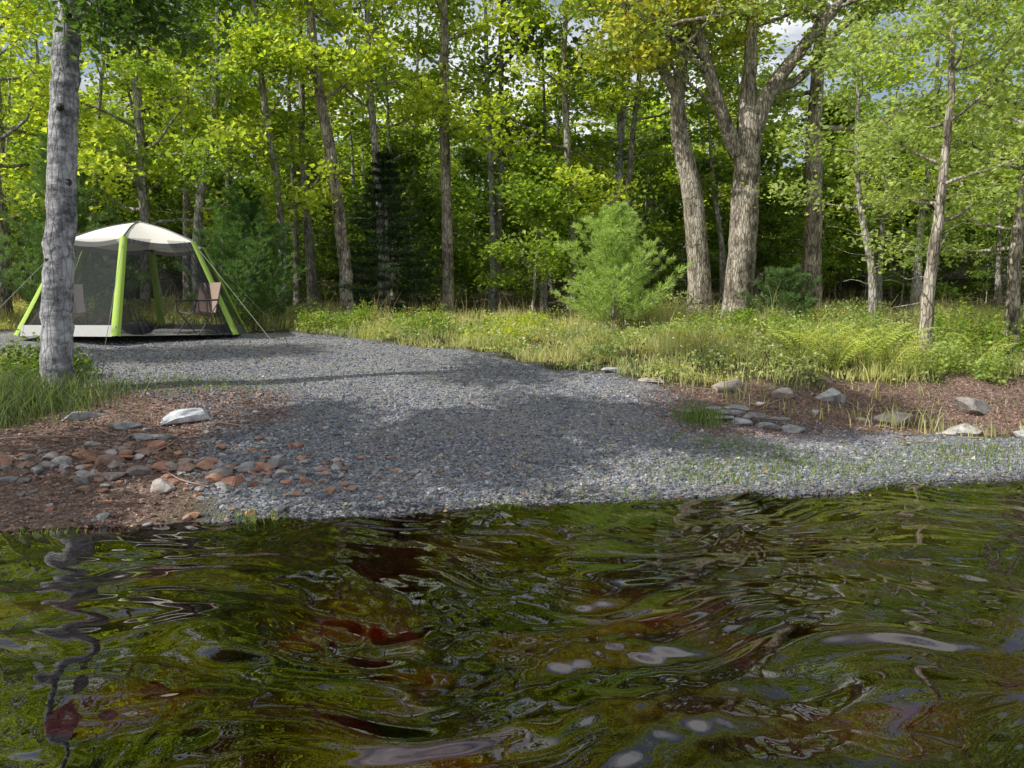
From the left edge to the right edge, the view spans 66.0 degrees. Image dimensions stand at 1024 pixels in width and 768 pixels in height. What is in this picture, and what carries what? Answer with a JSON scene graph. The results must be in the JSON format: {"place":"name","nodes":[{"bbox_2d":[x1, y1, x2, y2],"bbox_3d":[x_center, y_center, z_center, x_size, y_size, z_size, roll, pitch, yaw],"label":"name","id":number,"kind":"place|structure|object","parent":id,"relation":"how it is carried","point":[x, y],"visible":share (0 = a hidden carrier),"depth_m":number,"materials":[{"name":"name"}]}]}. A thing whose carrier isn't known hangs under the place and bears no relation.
{"place":"outdoors","nodes":[
{"label":"outdoors","id":0,"kind":"place"},
{"bbox_2d":[0,479,1023,767],"bbox_3d":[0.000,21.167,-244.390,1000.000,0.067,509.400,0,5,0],"label":"lake water","id":1,"kind":"structure","parent":0,"point":[860,629],"depth_m":3.73,"materials":[{"name":"green liquid"}]},
{"bbox_2d":[0,219,1023,530],"bbox_3d":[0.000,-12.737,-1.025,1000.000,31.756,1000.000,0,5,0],"label":"ground","id":2,"kind":"structure","parent":0,"point":[510,301],"depth_m":9.63,"materials":[{"name":"grey gravel"}]},
{"bbox_2d":[0,329,99,380],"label":"shrub","id":3,"kind":"object","parent":2,"relation":"on","point":[77,358],"visible":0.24,"depth_m":10.29,"materials":[{"name":"green plant"}]},
{"bbox_2d":[0,0,133,319],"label":"maple tree","id":4,"kind":"object","parent":2,"relation":"on","point":[5,294],"visible":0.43,"depth_m":18.73,"materials":[{"name":"green plant"}]},
{"bbox_2d":[0,130,151,320],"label":"pine tree","id":5,"kind":"object","parent":2,"relation":"on","point":[101,259],"visible":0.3,"depth_m":18.39,"materials":[{"name":"green plant"}]},
{"bbox_2d":[0,351,159,430],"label":"grass tuft","id":6,"kind":"object","parent":2,"relation":"on","point":[17,398],"visible":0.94,"depth_m":8.74,"materials":[{"name":"green plant"}]},
{"bbox_2d":[61,411,105,421],"bbox_3d":[-4.601,0.364,8.441,0.464,0.155,0.260,-3,5,-32],"label":"shore rock","id":7,"kind":"object","parent":2,"relation":"on","point":[74,415],"visible":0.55,"depth_m":8.32,"materials":[{"name":"grey stone"}]},
{"bbox_2d":[109,421,142,429],"bbox_3d":[-3.967,0.432,8.091,0.303,0.103,0.182,-5,6,-44],"label":"shore rock","id":8,"kind":"object","parent":2,"relation":"on","point":[123,425],"visible":0.88,"depth_m":8.03,"materials":[{"name":"grey stone"}]},
{"bbox_2d":[14,221,278,349],"bbox_3d":[-7.500,-2.026,15.888,5.775,2.503,5.829,0,5,0],"label":"screen tent","id":9,"kind":"object","parent":2,"relation":"on","point":[122,240],"visible":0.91,"depth_m":15.33,"materials":[{"name":"fabric"}]},
{"bbox_2d":[72,284,88,324],"bbox_3d":[-8.785,-1.498,15.681,0.571,1.012,0.666,-3,6,-34],"label":"camp chair","id":10,"kind":"object","parent":9,"relation":"on","point":[79,306],"visible":0.41,"depth_m":15.94,"materials":[{"name":"fabric"}]},
{"bbox_2d":[121,326,156,333],"bbox_3d":[-7.100,-1.025,14.966,0.680,0.165,0.680,0,5,0],"label":"black bowl","id":11,"kind":"object","parent":9,"relation":"on","point":[137,329],"visible":0.93,"depth_m":14.75,"materials":[{"name":"paint"}]},
{"bbox_2d":[175,282,221,334],"bbox_3d":[-5.976,-1.451,15.089,0.571,1.012,0.666,2,5,23],"label":"camp chair","id":12,"kind":"object","parent":9,"relation":"on","point":[207,299],"visible":1,"depth_m":15.25,"materials":[{"name":"fabric"}]},
{"bbox_2d":[0,0,294,312],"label":"maple tree","id":13,"kind":"object","parent":2,"relation":"on","point":[97,158],"visible":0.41,"depth_m":19.54,"materials":[{"name":"green plant"}]},
{"bbox_2d":[133,433,165,440],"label":"shore rock","id":14,"kind":"object","parent":2,"relation":"on","point":[142,436],"visible":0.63,"depth_m":7.75,"materials":[{"name":"grey stone"}]},
{"bbox_2d":[24,0,284,391],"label":"birch tree","id":15,"kind":"object","parent":2,"relation":"on","point":[58,272],"visible":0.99,"depth_m":9.26,"materials":[{"name":"grey plant"}]},
{"bbox_2d":[158,408,212,425],"bbox_3d":[-3.559,0.348,8.596,0.596,0.163,0.536,-2,5,-20],"label":"flat rock","id":16,"kind":"object","parent":2,"relation":"on","point":[181,416],"visible":0.77,"depth_m":8.43,"materials":[{"name":"grey stone"}]},
{"bbox_2d":[81,0,325,321],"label":"maple tree","id":17,"kind":"object","parent":2,"relation":"on","point":[186,179],"visible":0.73,"depth_m":18.74,"materials":[{"name":"green plant"}]},
{"bbox_2d":[0,428,417,525],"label":"reddish stones","id":18,"kind":"object","parent":2,"relation":"on","point":[222,478],"visible":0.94,"depth_m":6.85,"materials":[{"name":"red stone"}]},
{"bbox_2d":[172,181,309,327],"bbox_3d":[-6.306,-2.986,18.741,3.365,3.615,3.233,0,5,0],"label":"pine tree","id":19,"kind":"object","parent":2,"relation":"on","point":[237,239],"visible":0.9,"depth_m":18.37,"materials":[{"name":"green plant"}]},
{"bbox_2d":[151,0,374,318],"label":"maple tree","id":20,"kind":"object","parent":2,"relation":"on","point":[309,198],"visible":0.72,"depth_m":19.08,"materials":[{"name":"green plant"}]},
{"bbox_2d":[229,0,404,315],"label":"maple tree","id":21,"kind":"object","parent":2,"relation":"on","point":[343,246],"visible":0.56,"depth_m":19.49,"materials":[{"name":"green plant"}]},
{"bbox_2d":[290,300,405,333],"bbox_3d":[-3.602,-1.413,17.535,2.626,0.944,1.438,0,5,0],"label":"shrub","id":22,"kind":"object","parent":2,"relation":"on","point":[362,315],"visible":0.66,"depth_m":17.41,"materials":[{"name":"green plant"}]},
{"bbox_2d":[263,0,467,319],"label":"maple tree","id":23,"kind":"object","parent":2,"relation":"on","point":[380,52],"visible":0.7,"depth_m":20.24,"materials":[{"name":"green plant"}]},
{"bbox_2d":[322,152,456,319],"bbox_3d":[-3.261,-3.659,20.683,3.633,4.832,3.929,-1,5,-7],"label":"spruce tree","id":24,"kind":"object","parent":2,"relation":"on","point":[386,167],"visible":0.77,"depth_m":20.39,"materials":[{"name":"green plant"}]},
{"bbox_2d":[386,304,458,335],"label":"shrub","id":25,"kind":"object","parent":2,"relation":"on","point":[424,321],"visible":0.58,"depth_m":16.57,"materials":[{"name":"green plant"}]},
{"bbox_2d":[346,0,533,316],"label":"ash tree","id":26,"kind":"object","parent":2,"relation":"on","point":[444,129],"visible":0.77,"depth_m":20.90,"materials":[{"name":"green plant"}]},
{"bbox_2d":[385,0,590,313],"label":"birch tree","id":27,"kind":"object","parent":2,"relation":"on","point":[473,64],"visible":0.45,"depth_m":22.28,"materials":[{"name":"green plant"}]},
{"bbox_2d":[457,318,530,344],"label":"shrub","id":28,"kind":"object","parent":2,"relation":"on","point":[491,330],"visible":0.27,"depth_m":15.14,"materials":[{"name":"green plant"}]},
{"bbox_2d":[0,383,1013,487],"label":"fallen twigs","id":29,"kind":"object","parent":2,"relation":"on","point":[44,436],"visible":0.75,"depth_m":8.73,"materials":[{"name":"brown wood"}]},
{"bbox_2d":[0,383,1023,530],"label":"bank pebbles","id":30,"kind":"object","parent":2,"relation":"on","point":[15,441],"visible":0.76,"depth_m":8.54,"materials":[{"name":"stone"}]},
{"bbox_2d":[0,0,1023,313],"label":"distant forest","id":31,"kind":"object","parent":2,"relation":"on","point":[658,214],"visible":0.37,"depth_m":26.59,"materials":[{"name":"green plant"}]},
{"bbox_2d":[0,279,1023,438],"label":"grass","id":32,"kind":"structure","parent":2,"relation":"on","point":[556,354],"depth_m":14.61,"materials":[{"name":"green plant"}]},
{"bbox_2d":[0,289,1023,421],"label":"weeds","id":33,"kind":"object","parent":2,"relation":"on","point":[626,335],"visible":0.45,"depth_m":14.87,"materials":[{"name":"green plant"}]},
{"bbox_2d":[0,339,1023,534],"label":"leaf litter","id":34,"kind":"object","parent":2,"relation":"on","point":[214,485],"visible":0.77,"depth_m":8.72,"materials":[{"name":"brown plant"}]},
{"bbox_2d":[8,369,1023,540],"bbox_3d":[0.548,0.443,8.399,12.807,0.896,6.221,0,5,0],"label":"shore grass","id":35,"kind":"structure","parent":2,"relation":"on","point":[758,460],"depth_m":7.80,"materials":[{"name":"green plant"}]},
{"bbox_2d":[481,310,555,330],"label":"shrub","id":36,"kind":"object","parent":2,"relation":"on","point":[522,318],"visible":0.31,"depth_m":17.28,"materials":[{"name":"green plant"}]},
{"bbox_2d":[459,145,600,316],"bbox_3d":[0.596,-3.719,20.179,3.659,4.652,3.787,-2,5,-20],"label":"maple tree","id":37,"kind":"object","parent":2,"relation":"on","point":[544,211],"visible":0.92,"depth_m":19.95,"materials":[{"name":"green plant"}]},
{"bbox_2d":[453,0,665,318],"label":"maple tree","id":38,"kind":"object","parent":2,"relation":"on","point":[573,179],"visible":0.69,"depth_m":20.30,"materials":[{"name":"green plant"}]},
{"bbox_2d":[601,367,624,372],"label":"bank rock","id":39,"kind":"object","parent":2,"relation":"on","point":[609,369],"visible":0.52,"depth_m":11.44,"materials":[{"name":"grey stone"}]},
{"bbox_2d":[528,2,713,305],"bbox_3d":[2.994,-8.171,22.066,5.489,12.478,4.124,-5,6,-45],"label":"birch tree","id":40,"kind":"object","parent":2,"relation":"on","point":[650,154],"visible":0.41,"depth_m":22.23,"materials":[{"name":"green plant"}]},
{"bbox_2d":[550,201,695,329],"bbox_3d":[2.223,-2.516,17.240,2.935,2.961,3.233,-1,5,-11],"label":"young pine tree","id":41,"kind":"object","parent":2,"relation":"on","point":[614,233],"visible":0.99,"depth_m":16.97,"materials":[{"name":"green plant"}]},
{"bbox_2d":[638,377,664,382],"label":"bank rock","id":42,"kind":"object","parent":2,"relation":"on","point":[647,379],"visible":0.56,"depth_m":11.13,"materials":[{"name":"beige stone"}]},
{"bbox_2d":[564,0,786,318],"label":"maple tree","id":43,"kind":"object","parent":2,"relation":"on","point":[699,279],"visible":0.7,"depth_m":18.70,"materials":[{"name":"green plant"}]},
{"bbox_2d":[331,301,1023,370],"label":"wildflowers","id":44,"kind":"object","parent":2,"relation":"on","point":[644,322],"visible":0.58,"depth_m":14.67,"materials":[{"name":"green plant"}]},
{"bbox_2d":[611,307,776,348],"bbox_3d":[3.481,-0.958,14.636,3.264,0.961,1.774,0,5,0],"label":"shrub","id":45,"kind":"object","parent":2,"relation":"on","point":[702,327],"visible":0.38,"depth_m":14.48,"materials":[{"name":"green plant"}]},
{"bbox_2d":[666,394,729,429],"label":"grass tuft","id":46,"kind":"object","parent":2,"relation":"on","point":[701,418],"visible":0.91,"depth_m":9.23,"materials":[{"name":"green plant"}]},
{"bbox_2d":[694,404,735,424],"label":"grass tuft","id":47,"kind":"object","parent":2,"relation":"on","point":[718,415],"visible":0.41,"depth_m":9.50,"materials":[{"name":"green plant"}]},
{"bbox_2d":[711,379,743,392],"bbox_3d":[3.036,0.026,10.999,0.488,0.198,0.362,-1,5,-14],"label":"bank rock","id":48,"kind":"object","parent":2,"relation":"on","point":[718,386],"visible":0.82,"depth_m":10.85,"materials":[{"name":"beige stone"}]},
{"bbox_2d":[542,0,939,319],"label":"maple tree","id":49,"kind":"object","parent":2,"relation":"on","point":[743,141],"visible":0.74,"depth_m":18.37,"materials":[{"name":"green plant"}]},
{"bbox_2d":[676,405,805,433],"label":"stacked flat stones","id":50,"kind":"object","parent":2,"relation":"on","point":[788,428],"visible":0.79,"depth_m":9.51,"materials":[{"name":"grey stone"}]},
{"bbox_2d":[688,300,819,336],"bbox_3d":[5.085,-1.229,16.528,2.887,1.075,1.458,0,5,0],"label":"shrub","id":51,"kind":"object","parent":2,"relation":"on","point":[740,314],"visible":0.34,"depth_m":16.28,"materials":[{"name":"green plant"}]},
{"bbox_2d":[755,401,765,406],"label":"bank rock","id":52,"kind":"object","parent":2,"relation":"on","point":[758,404],"visible":0.96,"depth_m":10.39,"materials":[{"name":"grey stone"}]},
{"bbox_2d":[734,263,821,317],"bbox_3d":[6.116,-2.009,18.058,2.042,1.564,1.710,0,5,0],"label":"shrub","id":53,"kind":"object","parent":2,"relation":"on","point":[794,277],"visible":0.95,"depth_m":17.96,"materials":[{"name":"green plant"}]},
{"bbox_2d":[771,387,794,398],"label":"bank rock","id":54,"kind":"object","parent":2,"relation":"on","point":[780,392],"visible":0.95,"depth_m":10.57,"materials":[{"name":"grey stone"}]},
{"bbox_2d":[767,322,838,360],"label":"fern","id":55,"kind":"object","parent":2,"relation":"on","point":[810,339],"visible":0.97,"depth_m":12.54,"materials":[{"name":"green plant"}]},
{"bbox_2d":[809,410,818,414],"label":"bank rock","id":56,"kind":"object","parent":2,"relation":"on","point":[816,412],"visible":0.77,"depth_m":10.08,"materials":[{"name":"grey stone"}]},
{"bbox_2d":[784,324,855,361],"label":"fern","id":57,"kind":"object","parent":2,"relation":"on","point":[840,333],"visible":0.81,"depth_m":12.64,"materials":[{"name":"green plant"}]},
{"bbox_2d":[726,0,927,311],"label":"maple tree","id":58,"kind":"object","parent":2,"relation":"on","point":[812,257],"visible":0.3,"depth_m":19.48,"materials":[{"name":"green plant"}]},
{"bbox_2d":[815,387,845,402],"bbox_3d":[4.310,0.174,10.758,0.393,0.260,0.388,4,6,41],"label":"bank rock","id":59,"kind":"object","parent":2,"relation":"on","point":[833,395],"visible":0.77,"depth_m":10.63,"materials":[{"name":"grey stone"}]},
{"bbox_2d":[758,305,918,353],"bbox_3d":[6.111,-0.905,14.481,3.019,1.098,1.956,0,5,0],"label":"shrub","id":60,"kind":"object","parent":2,"relation":"on","point":[867,322],"visible":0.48,"depth_m":14.39,"materials":[{"name":"green plant"}]},
{"bbox_2d":[802,336,877,373],"bbox_3d":[5.046,-0.442,12.190,0.987,0.598,1.112,0,5,0],"label":"fern","id":61,"kind":"object","parent":2,"relation":"on","point":[854,348],"visible":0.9,"depth_m":12.11,"materials":[{"name":"green plant"}]},
{"bbox_2d":[805,328,877,363],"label":"fern","id":62,"kind":"object","parent":2,"relation":"on","point":[839,343],"visible":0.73,"depth_m":12.82,"materials":[{"name":"green plant"}]},
{"bbox_2d":[740,6,965,327],"bbox_3d":[6.969,-4.102,16.046,4.115,6.700,3.281,-2,5,-18],"label":"maple tree","id":63,"kind":"object","parent":2,"relation":"on","point":[863,34],"visible":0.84,"depth_m":15.78,"materials":[{"name":"green plant"}]},
{"bbox_2d":[856,417,870,422],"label":"bank rock","id":64,"kind":"object","parent":2,"relation":"on","point":[864,420],"visible":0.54,"depth_m":9.92,"materials":[{"name":"grey stone"}]},
{"bbox_2d":[831,331,908,367],"bbox_3d":[5.635,-0.525,12.517,1.112,0.626,1.164,0,5,0],"label":"fern","id":65,"kind":"object","parent":2,"relation":"on","point":[875,349],"visible":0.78,"depth_m":12.46,"materials":[{"name":"green plant"}]},
{"bbox_2d":[835,321,912,353],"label":"fern","id":66,"kind":"object","parent":2,"relation":"on","point":[873,331],"visible":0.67,"depth_m":13.15,"materials":[{"name":"green plant"}]},
{"bbox_2d":[846,336,927,375],"bbox_3d":[5.703,-0.419,11.957,1.171,0.619,1.071,0,5,0],"label":"fern","id":67,"kind":"object","parent":2,"relation":"on","point":[876,354],"visible":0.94,"depth_m":11.91,"materials":[{"name":"green plant"}]},
{"bbox_2d":[872,411,912,425],"bbox_3d":[4.994,0.491,10.374,0.561,0.286,0.389,-3,5,-29],"label":"bank rock","id":68,"kind":"object","parent":2,"relation":"on","point":[901,416],"visible":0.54,"depth_m":10.27,"materials":[{"name":"grey stone"}]},
{"bbox_2d":[856,327,935,362],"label":"fern","id":69,"kind":"object","parent":2,"relation":"on","point":[914,336],"visible":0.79,"depth_m":12.54,"materials":[{"name":"green plant"}]},
{"bbox_2d":[823,0,1023,356],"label":"ash tree","id":70,"kind":"object","parent":2,"relation":"on","point":[900,132],"visible":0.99,"depth_m":12.79,"materials":[{"name":"green plant"}]},
{"bbox_2d":[840,0,1023,361],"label":"maple tree","id":71,"kind":"object","parent":2,"relation":"on","point":[1015,274],"visible":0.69,"depth_m":13.82,"materials":[{"name":"green plant"}]},
{"bbox_2d":[940,424,982,436],"bbox_3d":[5.543,0.614,9.838,0.576,0.271,0.558,0,5,0],"label":"bank rock","id":72,"kind":"object","parent":2,"relation":"on","point":[959,429],"visible":0.47,"depth_m":9.61,"materials":[{"name":"grey stone"}]},
{"bbox_2d":[904,324,1023,385],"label":"shrub","id":73,"kind":"object","parent":2,"relation":"on","point":[940,352],"visible":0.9,"depth_m":11.89,"materials":[{"name":"green plant"}]},
{"bbox_2d":[905,298,1023,361],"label":"shrub","id":74,"kind":"object","parent":2,"relation":"on","point":[988,337],"visible":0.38,"depth_m":13.53,"materials":[{"name":"green plant"}]},
{"bbox_2d":[909,0,1023,327],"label":"maple tree","id":75,"kind":"object","parent":2,"relation":"on","point":[962,216],"visible":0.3,"depth_m":17.83,"materials":[{"name":"green plant"}]},
{"bbox_2d":[955,396,992,414],"bbox_3d":[6.324,0.310,10.760,0.655,0.283,0.374,-3,6,-34],"label":"bank rock","id":76,"kind":"object","parent":2,"relation":"on","point":[966,405],"visible":0.85,"depth_m":10.60,"materials":[{"name":"grey stone"}]},
{"bbox_2d":[947,332,1017,365],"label":"fern","id":77,"kind":"object","parent":2,"relation":"on","point":[1000,341],"visible":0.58,"depth_m":12.37,"materials":[{"name":"green plant"}]},
{"bbox_2d":[1013,430,1023,437],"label":"bank rock","id":78,"kind":"object","parent":2,"relation":"on","point":[1017,434],"visible":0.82,"depth_m":9.28,"materials":[{"name":"grey stone"}]},
{"bbox_2d":[1019,316,1023,346],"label":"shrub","id":79,"kind":"object","parent":2,"relation":"on","point":[1021,333],"visible":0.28,"depth_m":14.81,"materials":[{"name":"green plant"}]},
{"bbox_2d":[0,331,1023,525],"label":"gravel","id":80,"kind":"structure","parent":0,"point":[357,430],"depth_m":8.07,"materials":[{"name":"grey gravel"}]},
{"bbox_2d":[0,0,1023,215],"label":"sky","id":81,"kind":"structure","parent":0,"point":[794,32],"materials":[{"name":"white"}]}
]}

